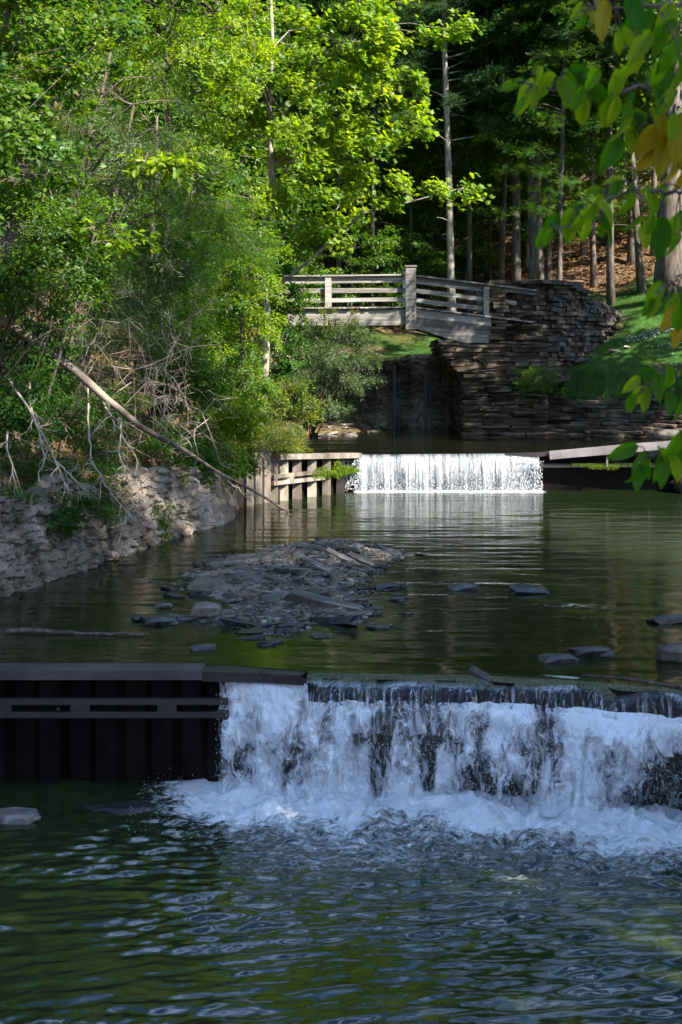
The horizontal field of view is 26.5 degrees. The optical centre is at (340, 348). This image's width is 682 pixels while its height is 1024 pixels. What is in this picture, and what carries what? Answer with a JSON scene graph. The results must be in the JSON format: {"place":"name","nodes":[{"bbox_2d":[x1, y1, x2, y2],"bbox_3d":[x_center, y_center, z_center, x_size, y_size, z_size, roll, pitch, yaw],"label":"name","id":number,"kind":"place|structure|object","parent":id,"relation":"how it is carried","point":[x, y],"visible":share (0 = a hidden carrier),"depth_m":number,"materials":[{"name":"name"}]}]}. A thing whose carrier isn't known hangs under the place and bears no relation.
{"place":"outdoors","nodes":[
{"label":"outdoors","id":0,"kind":"place"},
{"bbox_2d":[0,779,681,1023],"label":"water","id":1,"kind":"structure","parent":0,"point":[151,917],"depth_m":13.17,"materials":[{"name":"liquid"}]},
{"bbox_2d":[0,807,40,824],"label":"rock","id":2,"kind":"object","parent":1,"relation":"on","point":[18,816],"visible":1,"depth_m":15.63,"materials":[{"name":"stone"}]},
{"bbox_2d":[83,798,172,815],"bbox_3d":[-2.361,5.130,16.103,1.028,0.124,0.505,0,2,-11],"label":"rock","id":3,"kind":"object","parent":1,"relation":"in","point":[122,808],"visible":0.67,"depth_m":16.05,"materials":[{"name":"stone"}]},
{"bbox_2d":[0,663,681,810],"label":"weir","id":4,"kind":"object","parent":1,"relation":"in","point":[107,722],"visible":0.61,"depth_m":16.75,"materials":[{"name":"metal"}]},
{"bbox_2d":[128,672,681,866],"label":"waterfall","id":5,"kind":"structure","parent":4,"relation":"on","point":[274,709],"depth_m":16.26,"materials":[{"name":"white"}]},
{"bbox_2d":[0,490,681,687],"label":"water","id":6,"kind":"structure","parent":0,"point":[604,567],"depth_m":22.03,"materials":[{"name":"liquid"}]},
{"bbox_2d":[5,628,142,635],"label":"floating branch","id":7,"kind":"object","parent":6,"relation":"on","point":[36,630],"visible":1,"depth_m":18.86,"materials":[{"name":"brown plant"}]},
{"bbox_2d":[190,601,222,616],"bbox_3d":[-1.867,3.653,20.211,0.440,0.233,0.301,-2,1,5],"label":"rock","id":8,"kind":"object","parent":6,"relation":"on","point":[204,609],"visible":0.98,"depth_m":20.09,"materials":[{"name":"stone"}]},
{"bbox_2d":[508,583,549,593],"bbox_3d":[2.872,3.715,22.202,0.608,0.172,0.427,3,8,-3],"label":"rock","id":9,"kind":"object","parent":6,"relation":"in","point":[521,588],"visible":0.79,"depth_m":22.09,"materials":[{"name":"stone"}]},
{"bbox_2d":[567,645,614,656],"bbox_3d":[3.052,3.715,17.696,0.560,0.157,0.413,0,-4,-2],"label":"rock","id":10,"kind":"object","parent":6,"relation":"in","point":[583,651],"visible":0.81,"depth_m":17.55,"materials":[{"name":"stone"}]},
{"bbox_2d":[655,643,681,661],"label":"rock","id":11,"kind":"object","parent":6,"relation":"on","point":[668,652],"visible":0.95,"depth_m":17.23,"materials":[{"name":"stone"}]},
{"bbox_2d":[0,39,681,690],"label":"ground","id":12,"kind":"structure","parent":0,"point":[614,375],"depth_m":52.42,"materials":[{"name":"plant"}]},
{"bbox_2d":[0,343,83,461],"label":"bank shrub","id":13,"kind":"object","parent":12,"relation":"on","point":[15,418],"visible":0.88,"depth_m":25.01,"materials":[{"name":"green plant"}]},
{"bbox_2d":[0,301,85,417],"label":"bank shrub","id":14,"kind":"object","parent":12,"relation":"on","point":[47,363],"visible":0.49,"depth_m":26.56,"materials":[{"name":"green plant"}]},
{"bbox_2d":[0,425,92,499],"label":"bank shrub","id":15,"kind":"object","parent":12,"relation":"on","point":[29,462],"visible":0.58,"depth_m":24.62,"materials":[{"name":"green plant"}]},
{"bbox_2d":[0,0,105,177],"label":"forest tree","id":16,"kind":"object","parent":12,"relation":"on","point":[28,53],"visible":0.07,"depth_m":51.51,"materials":[{"name":"green plant"}]},
{"bbox_2d":[15,478,97,552],"bbox_3d":[-4.842,2.917,24.252,1.562,1.561,1.678,0,0,0],"label":"bank shrub","id":17,"kind":"object","parent":12,"relation":"on","point":[70,514],"visible":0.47,"depth_m":23.97,"materials":[{"name":"green plant"}]},
{"bbox_2d":[0,234,129,400],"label":"bank shrub","id":18,"kind":"object","parent":12,"relation":"on","point":[3,269],"visible":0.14,"depth_m":28.49,"materials":[{"name":"green plant"}]},
{"bbox_2d":[0,159,130,390],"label":"bank shrub","id":19,"kind":"object","parent":12,"relation":"on","point":[30,262],"visible":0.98,"depth_m":26.05,"materials":[{"name":"green plant"}]},
{"bbox_2d":[0,0,155,282],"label":"shade tree","id":20,"kind":"object","parent":12,"relation":"on","point":[33,142],"visible":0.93,"depth_m":26.56,"materials":[{"name":"green plant"}]},
{"bbox_2d":[39,453,122,512],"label":"bank shrub","id":21,"kind":"object","parent":12,"relation":"on","point":[100,468],"visible":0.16,"depth_m":25.79,"materials":[{"name":"green plant"}]},
{"bbox_2d":[24,368,145,458],"bbox_3d":[-5.013,1.413,27.796,2.643,2.148,2.218,0,0,0],"label":"bank shrub","id":22,"kind":"object","parent":12,"relation":"on","point":[82,423],"visible":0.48,"depth_m":27.52,"materials":[{"name":"green plant"}]},
{"bbox_2d":[0,257,178,402],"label":"bank shrub","id":23,"kind":"object","parent":12,"relation":"on","point":[120,284],"visible":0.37,"depth_m":28.83,"materials":[{"name":"green plant"}]},
{"bbox_2d":[0,0,196,333],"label":"forest tree","id":24,"kind":"object","parent":12,"relation":"on","point":[117,3],"visible":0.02,"depth_m":57.80,"materials":[{"name":"green plant"}]},
{"bbox_2d":[36,217,161,445],"bbox_3d":[-4.419,-0.135,26.018,2.453,4.383,1.365,0,0,0],"label":"basswood sapling","id":25,"kind":"object","parent":12,"relation":"on","point":[125,245],"visible":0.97,"depth_m":26.14,"materials":[{"name":"green plant"}]},
{"bbox_2d":[60,420,144,476],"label":"bank shrub","id":26,"kind":"object","parent":12,"relation":"on","point":[86,445],"visible":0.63,"depth_m":27.45,"materials":[{"name":"green plant"}]},
{"bbox_2d":[0,317,216,488],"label":"ground cover","id":27,"kind":"object","parent":12,"relation":"on","point":[69,441],"visible":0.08,"depth_m":31.45,"materials":[{"name":"green plant"}]},
{"bbox_2d":[81,470,139,549],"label":"bank shrub","id":28,"kind":"object","parent":12,"relation":"on","point":[107,509],"visible":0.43,"depth_m":25.44,"materials":[{"name":"green plant"}]},
{"bbox_2d":[0,293,232,451],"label":"dead shrub","id":29,"kind":"object","parent":12,"relation":"on","point":[96,382],"visible":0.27,"depth_m":28.66,"materials":[{"name":"brown wood"}]},
{"bbox_2d":[0,445,238,595],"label":"retaining wall","id":30,"kind":"structure","parent":12,"relation":"on","point":[28,560],"depth_m":25.15,"materials":[{"name":"stone"}]},
{"bbox_2d":[147,500,177,541],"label":"hanging vine","id":31,"kind":"object","parent":30,"relation":"attached to","point":[156,510],"visible":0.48,"depth_m":27.93,"materials":[{"name":"green plant"}]},
{"bbox_2d":[0,0,238,290],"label":"elm tree","id":32,"kind":"object","parent":12,"relation":"on","point":[95,8],"visible":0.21,"depth_m":43.83,"materials":[{"name":"green plant"}]},
{"bbox_2d":[0,0,240,352],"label":"forest tree","id":33,"kind":"object","parent":12,"relation":"on","point":[90,43],"visible":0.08,"depth_m":52.70,"materials":[{"name":"green plant"}]},
{"bbox_2d":[2,290,239,482],"bbox_3d":[-4.443,0.832,28.285,4.929,3.932,3.523,0,0,0],"label":"dead shrub","id":34,"kind":"object","parent":12,"relation":"on","point":[157,397],"visible":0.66,"depth_m":28.55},
{"bbox_2d":[63,300,190,412],"bbox_3d":[-4.635,0.189,30.458,2.925,2.580,1.813,0,0,0],"label":"bank shrub","id":35,"kind":"object","parent":12,"relation":"on","point":[139,362],"visible":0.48,"depth_m":30.52,"materials":[{"name":"green plant"}]},
{"bbox_2d":[45,148,211,411],"bbox_3d":[-4.204,-1.118,27.938,3.494,5.520,1.559,0,0,0],"label":"basswood sapling","id":36,"kind":"object","parent":12,"relation":"on","point":[150,166],"visible":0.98,"depth_m":27.71,"materials":[{"name":"green plant"}]},
{"bbox_2d":[16,45,246,338],"bbox_3d":[-4.313,-2.574,29.677,4.898,7.350,3.729,0,0,0],"label":"willow tree","id":37,"kind":"object","parent":12,"relation":"on","point":[109,163],"visible":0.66,"depth_m":29.54,"materials":[{"name":"green plant"}]},
{"bbox_2d":[105,379,157,427],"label":"bank shrub","id":38,"kind":"object","parent":12,"relation":"on","point":[136,397],"visible":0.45,"depth_m":29.92,"materials":[{"name":"green plant"}]},
{"bbox_2d":[0,307,288,560],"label":"fallen tree","id":39,"kind":"object","parent":12,"relation":"on","point":[90,384],"visible":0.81,"depth_m":26.47,"materials":[{"name":"brown wood"}]},
{"bbox_2d":[14,67,281,373],"bbox_3d":[-4.505,-2.857,33.971,6.300,7.812,4.547,0,0,0],"label":"ash tree","id":40,"kind":"object","parent":12,"relation":"on","point":[143,210],"visible":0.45,"depth_m":33.73,"materials":[{"name":"green plant"}]},
{"bbox_2d":[119,420,194,489],"bbox_3d":[-3.761,2.285,29.342,1.549,1.667,1.490,0,0,-41],"label":"bank shrub","id":41,"kind":"object","parent":12,"relation":"on","point":[157,446],"visible":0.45,"depth_m":29.17,"materials":[{"name":"green plant"}]},
{"bbox_2d":[103,247,231,422],"bbox_3d":[-3.873,-0.296,32.470,2.996,4.156,1.930,0,0,0],"label":"bank shrub","id":42,"kind":"object","parent":12,"relation":"on","point":[174,289],"visible":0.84,"depth_m":32.50,"materials":[{"name":"green plant"}]},
{"bbox_2d":[12,0,325,402],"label":"maple tree","id":43,"kind":"object","parent":12,"relation":"on","point":[259,52],"visible":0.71,"depth_m":37.62,"materials":[{"name":"green plant"}]},
{"bbox_2d":[142,415,211,462],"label":"bank shrub","id":44,"kind":"object","parent":12,"relation":"on","point":[197,438],"visible":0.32,"depth_m":30.56,"materials":[{"name":"green plant"}]},
{"bbox_2d":[83,116,283,393],"bbox_3d":[-4.120,-2.195,36.493,5.534,7.295,3.676,0,0,0],"label":"tree","id":45,"kind":"object","parent":12,"relation":"on","point":[210,250],"visible":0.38,"depth_m":36.33,"materials":[{"name":"green plant"}]},
{"bbox_2d":[133,326,246,428],"bbox_3d":[-3.312,0.676,31.636,2.553,2.314,1.773,0,0,0],"label":"bank shrub","id":46,"kind":"object","parent":12,"relation":"on","point":[204,371],"visible":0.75,"depth_m":31.46,"materials":[{"name":"green plant"}]},
{"bbox_2d":[63,0,326,304],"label":"forest tree","id":47,"kind":"object","parent":12,"relation":"on","point":[278,36],"visible":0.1,"depth_m":56.63,"materials":[{"name":"green plant"}]},
{"bbox_2d":[170,440,227,493],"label":"bank shrub","id":48,"kind":"object","parent":12,"relation":"on","point":[208,458],"visible":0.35,"depth_m":30.33,"materials":[{"name":"green plant"}]},
{"bbox_2d":[139,282,262,413],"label":"bank shrub","id":49,"kind":"object","parent":12,"relation":"on","point":[218,333],"visible":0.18,"depth_m":40.45,"materials":[{"name":"green plant"}]},
{"bbox_2d":[76,0,337,393],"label":"elm tree","id":50,"kind":"object","parent":12,"relation":"on","point":[232,118],"visible":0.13,"depth_m":49.66,"materials":[{"name":"green plant"}]},
{"bbox_2d":[174,414,242,470],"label":"bank shrub","id":51,"kind":"object","parent":12,"relation":"on","point":[218,439],"visible":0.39,"depth_m":32.01,"materials":[{"name":"green plant"}]},
{"bbox_2d":[131,133,312,307],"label":"sapling","id":52,"kind":"object","parent":12,"relation":"on","point":[289,210],"visible":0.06,"depth_m":59.89,"materials":[{"name":"green plant"}]},
{"bbox_2d":[187,388,271,449],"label":"bank shrub","id":53,"kind":"object","parent":12,"relation":"on","point":[230,427],"visible":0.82,"depth_m":32.94,"materials":[{"name":"green plant"}]},
{"bbox_2d":[183,351,280,447],"bbox_3d":[-2.682,1.818,35.544,2.392,3.577,1.731,0,0,0],"label":"bank shrub","id":54,"kind":"object","parent":12,"relation":"on","point":[243,384],"visible":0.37,"depth_m":35.52,"materials":[{"name":"green plant"}]},
{"bbox_2d":[191,179,293,446],"bbox_3d":[-2.556,-0.082,37.472,2.707,8.584,2.658,0,0,0],"label":"locust tree","id":55,"kind":"object","parent":12,"relation":"on","point":[264,329],"visible":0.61,"depth_m":37.36,"materials":[{"name":"green plant"}]},
{"bbox_2d":[218,443,266,492],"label":"bank shrub","id":56,"kind":"object","parent":12,"relation":"on","point":[246,464],"visible":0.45,"depth_m":32.37,"materials":[{"name":"green plant"}]},
{"bbox_2d":[205,308,337,430],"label":"bank shrub","id":57,"kind":"object","parent":12,"relation":"on","point":[284,354],"visible":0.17,"depth_m":46.38,"materials":[{"name":"green plant"}]},
{"bbox_2d":[231,399,311,460],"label":"bank shrub","id":58,"kind":"object","parent":12,"relation":"on","point":[284,436],"visible":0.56,"depth_m":34.70,"materials":[{"name":"green plant"}]},
{"bbox_2d":[146,0,399,303],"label":"forest tree","id":59,"kind":"object","parent":12,"relation":"on","point":[316,3],"visible":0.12,"depth_m":59.20,"materials":[{"name":"green plant"}]},
{"bbox_2d":[224,216,324,427],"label":"bank shrub","id":60,"kind":"object","parent":12,"relation":"on","point":[297,302],"visible":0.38,"depth_m":44.59,"materials":[{"name":"green plant"}]},
{"bbox_2d":[221,209,343,347],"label":"sapling","id":61,"kind":"object","parent":12,"relation":"on","point":[326,271],"visible":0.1,"depth_m":54.17,"materials":[{"name":"green plant"}]},
{"bbox_2d":[186,544,385,672],"bbox_3d":[-0.825,3.894,23.575,5.550,0.611,11.950,0,0,0],"label":"gravel bar","id":62,"kind":"object","parent":12,"relation":"on","point":[206,580],"visible":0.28,"depth_m":22.80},
{"bbox_2d":[173,540,403,636],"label":"gravel","id":63,"kind":"structure","parent":62,"relation":"on","point":[286,608],"depth_m":22.26,"materials":[{"name":"stone"}]},
{"bbox_2d":[282,589,364,610],"bbox_3d":[-0.208,3.636,20.650,1.244,0.152,0.240,12,13,6],"label":"flat stone","id":64,"kind":"object","parent":62,"relation":"on","point":[296,596],"visible":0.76,"depth_m":20.59,"materials":[{"name":"stone"}]},
{"bbox_2d":[259,373,328,443],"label":"bank shrub","id":65,"kind":"object","parent":12,"relation":"on","point":[282,407],"visible":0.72,"depth_m":40.65,"materials":[{"name":"green plant"}]},
{"bbox_2d":[232,103,376,255],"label":"sapling","id":66,"kind":"object","parent":12,"relation":"on","point":[250,163],"visible":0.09,"depth_m":69.35,"materials":[{"name":"green plant"}]},
{"bbox_2d":[250,144,393,303],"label":"sapling","id":67,"kind":"object","parent":12,"relation":"on","point":[312,201],"visible":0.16,"depth_m":61.84,"materials":[{"name":"green plant"}]},
{"bbox_2d":[302,301,364,431],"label":"feathery shrub","id":68,"kind":"object","parent":12,"relation":"on","point":[330,326],"visible":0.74,"depth_m":44.10,"materials":[{"name":"green plant"}]},
{"bbox_2d":[245,1,421,293],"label":"oak tree","id":69,"kind":"object","parent":12,"relation":"on","point":[294,112],"visible":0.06,"depth_m":63.65,"materials":[{"name":"green plant"}]},
{"bbox_2d":[285,317,386,439],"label":"feathery shrub","id":70,"kind":"object","parent":12,"relation":"on","point":[334,353],"visible":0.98,"depth_m":43.00,"materials":[{"name":"green plant"}]},
{"bbox_2d":[241,0,435,306],"label":"hemlock tree","id":71,"kind":"object","parent":12,"relation":"on","point":[338,263],"visible":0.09,"depth_m":60.84,"materials":[{"name":"green plant"}]},
{"bbox_2d":[200,0,495,439],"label":"maple tree","id":72,"kind":"object","parent":12,"relation":"on","point":[375,50],"visible":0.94,"depth_m":41.16,"materials":[{"name":"green plant"}]},
{"bbox_2d":[296,208,409,343],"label":"sapling","id":73,"kind":"object","parent":12,"relation":"on","point":[380,258],"visible":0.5,"depth_m":56.40,"materials":[{"name":"green plant"}]},
{"bbox_2d":[255,354,452,426],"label":"channel wall","id":74,"kind":"structure","parent":12,"relation":"on","point":[414,391],"depth_m":51.82,"materials":[{"name":"stone"}]},
{"bbox_2d":[297,138,429,268],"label":"sapling","id":75,"kind":"object","parent":12,"relation":"on","point":[397,214],"visible":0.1,"depth_m":65.06,"materials":[{"name":"green plant"}]},
{"bbox_2d":[281,0,460,328],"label":"pine tree","id":76,"kind":"object","parent":12,"relation":"on","point":[402,60],"visible":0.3,"depth_m":57.77,"materials":[{"name":"green plant"}]},
{"bbox_2d":[300,2,480,269],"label":"beech tree","id":77,"kind":"object","parent":12,"relation":"on","point":[428,171],"visible":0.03,"depth_m":64.31,"materials":[{"name":"green plant"}]},
{"bbox_2d":[351,191,462,306],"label":"sapling","id":78,"kind":"object","parent":12,"relation":"on","point":[422,250],"visible":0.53,"depth_m":59.55,"materials":[{"name":"green plant"}]},
{"bbox_2d":[326,0,505,264],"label":"oak tree","id":79,"kind":"object","parent":12,"relation":"on","point":[410,159],"visible":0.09,"depth_m":61.60,"materials":[{"name":"green plant"}]},
{"bbox_2d":[199,158,658,328],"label":"fallen leaves","id":80,"kind":"object","parent":12,"relation":"on","point":[573,264],"visible":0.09,"depth_m":64.01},
{"bbox_2d":[375,126,486,254],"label":"sapling","id":81,"kind":"object","parent":12,"relation":"on","point":[430,208],"visible":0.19,"depth_m":69.51,"materials":[{"name":"green plant"}]},
{"bbox_2d":[370,150,493,299],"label":"sapling","id":82,"kind":"object","parent":12,"relation":"on","point":[439,230],"visible":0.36,"depth_m":63.22,"materials":[{"name":"green plant"}]},
{"bbox_2d":[363,0,534,311],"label":"pine tree","id":83,"kind":"object","parent":12,"relation":"on","point":[442,8],"visible":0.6,"depth_m":57.27,"materials":[{"name":"green plant"}]},
{"bbox_2d":[232,440,673,506],"bbox_3d":[3.181,3.355,37.285,13.020,2.150,3.538,0,0,-15],"label":"weir","id":84,"kind":"object","parent":12,"relation":"on","point":[281,481],"visible":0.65,"depth_m":37.70,"materials":[{"name":"wood"}]},
{"bbox_2d":[308,459,359,479],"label":"plant","id":85,"kind":"object","parent":84,"relation":"attached to","point":[347,469],"visible":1,"depth_m":36.94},
{"bbox_2d":[345,454,542,492],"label":"waterfall","id":86,"kind":"structure","parent":84,"relation":"on","point":[417,468],"depth_m":37.74,"materials":[{"name":"white"}]},
{"bbox_2d":[383,0,526,313],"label":"forest tree","id":87,"kind":"object","parent":12,"relation":"on","point":[468,160],"visible":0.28,"depth_m":60.62,"materials":[{"name":"green plant"}]},
{"bbox_2d":[435,163,528,279],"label":"sapling","id":88,"kind":"object","parent":12,"relation":"on","point":[490,254],"visible":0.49,"depth_m":63.98,"materials":[{"name":"green plant"}]},
{"bbox_2d":[317,288,675,393],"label":"grass","id":89,"kind":"structure","parent":12,"relation":"on","point":[600,348],"depth_m":50.98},
{"bbox_2d":[407,2,588,279],"label":"hemlock tree","id":90,"kind":"object","parent":12,"relation":"on","point":[501,274],"visible":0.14,"depth_m":61.88,"materials":[{"name":"green plant"}]},
{"bbox_2d":[437,0,595,280],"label":"pine tree","id":91,"kind":"object","parent":12,"relation":"on","point":[516,257],"visible":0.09,"depth_m":59.89,"materials":[{"name":"green plant"}]},
{"bbox_2d":[429,280,621,434],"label":"stone abutment","id":92,"kind":"object","parent":12,"relation":"on","point":[569,324],"visible":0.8,"depth_m":47.46,"materials":[{"name":"stone"}]},
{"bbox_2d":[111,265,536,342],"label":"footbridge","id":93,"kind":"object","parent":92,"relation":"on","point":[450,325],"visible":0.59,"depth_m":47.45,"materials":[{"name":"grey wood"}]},
{"bbox_2d":[418,0,657,279],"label":"beech tree","id":94,"kind":"object","parent":12,"relation":"on","point":[536,270],"visible":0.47,"depth_m":57.87,"materials":[{"name":"green plant"}]},
{"bbox_2d":[513,359,570,402],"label":"bank shrub","id":95,"kind":"object","parent":12,"relation":"on","point":[554,376],"visible":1,"depth_m":46.26,"materials":[{"name":"green plant"}]},
{"bbox_2d":[506,152,588,248],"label":"sapling","id":96,"kind":"object","parent":12,"relation":"on","point":[526,217],"visible":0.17,"depth_m":65.34,"materials":[{"name":"green plant"}]},
{"bbox_2d":[478,0,631,279],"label":"forest tree","id":97,"kind":"object","parent":12,"relation":"on","point":[548,261],"visible":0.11,"depth_m":59.57,"materials":[{"name":"green plant"}]},
{"bbox_2d":[500,105,617,219],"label":"sapling","id":98,"kind":"object","parent":12,"relation":"on","point":[596,180],"visible":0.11,"depth_m":68.97,"materials":[{"name":"green plant"}]},
{"bbox_2d":[465,0,653,279],"label":"hemlock tree","id":99,"kind":"object","parent":12,"relation":"on","point":[556,115],"visible":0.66,"depth_m":55.84,"materials":[{"name":"green plant"}]},
{"bbox_2d":[471,0,652,288],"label":"beech tree","id":100,"kind":"object","parent":12,"relation":"on","point":[593,267],"visible":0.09,"depth_m":59.56,"materials":[{"name":"green plant"}]},
{"bbox_2d":[521,2,657,305],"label":"pine tree","id":101,"kind":"object","parent":12,"relation":"on","point":[610,283],"visible":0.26,"depth_m":55.95,"materials":[{"name":"green plant"}]},
{"bbox_2d":[498,0,681,493],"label":"overhanging tree","id":102,"kind":"object","parent":12,"relation":"on","point":[657,143],"visible":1,"depth_m":4.35,"materials":[{"name":"green plant"}]},
{"bbox_2d":[533,0,665,294],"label":"oak tree","id":103,"kind":"object","parent":12,"relation":"on","point":[640,276],"visible":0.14,"depth_m":56.84,"materials":[{"name":"green plant"}]},
{"bbox_2d":[557,4,660,264],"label":"forest tree","id":104,"kind":"object","parent":12,"relation":"on","point":[630,248],"visible":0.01,"depth_m":61.38,"materials":[{"name":"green plant"}]},
{"bbox_2d":[541,390,681,437],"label":"stepped wall","id":105,"kind":"structure","parent":12,"relation":"on","point":[583,418],"depth_m":47.24,"materials":[{"name":"stone"}]},
{"bbox_2d":[561,0,681,302],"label":"oak tree","id":106,"kind":"object","parent":12,"relation":"on","point":[668,266],"visible":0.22,"depth_m":53.69,"materials":[{"name":"green plant"}]},
{"bbox_2d":[588,146,659,240],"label":"sapling","id":107,"kind":"object","parent":12,"relation":"on","point":[624,221],"visible":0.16,"depth_m":63.20,"materials":[{"name":"green plant"}]},
{"bbox_2d":[244,427,666,462],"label":"water","id":108,"kind":"structure","parent":0,"point":[420,440],"depth_m":43.33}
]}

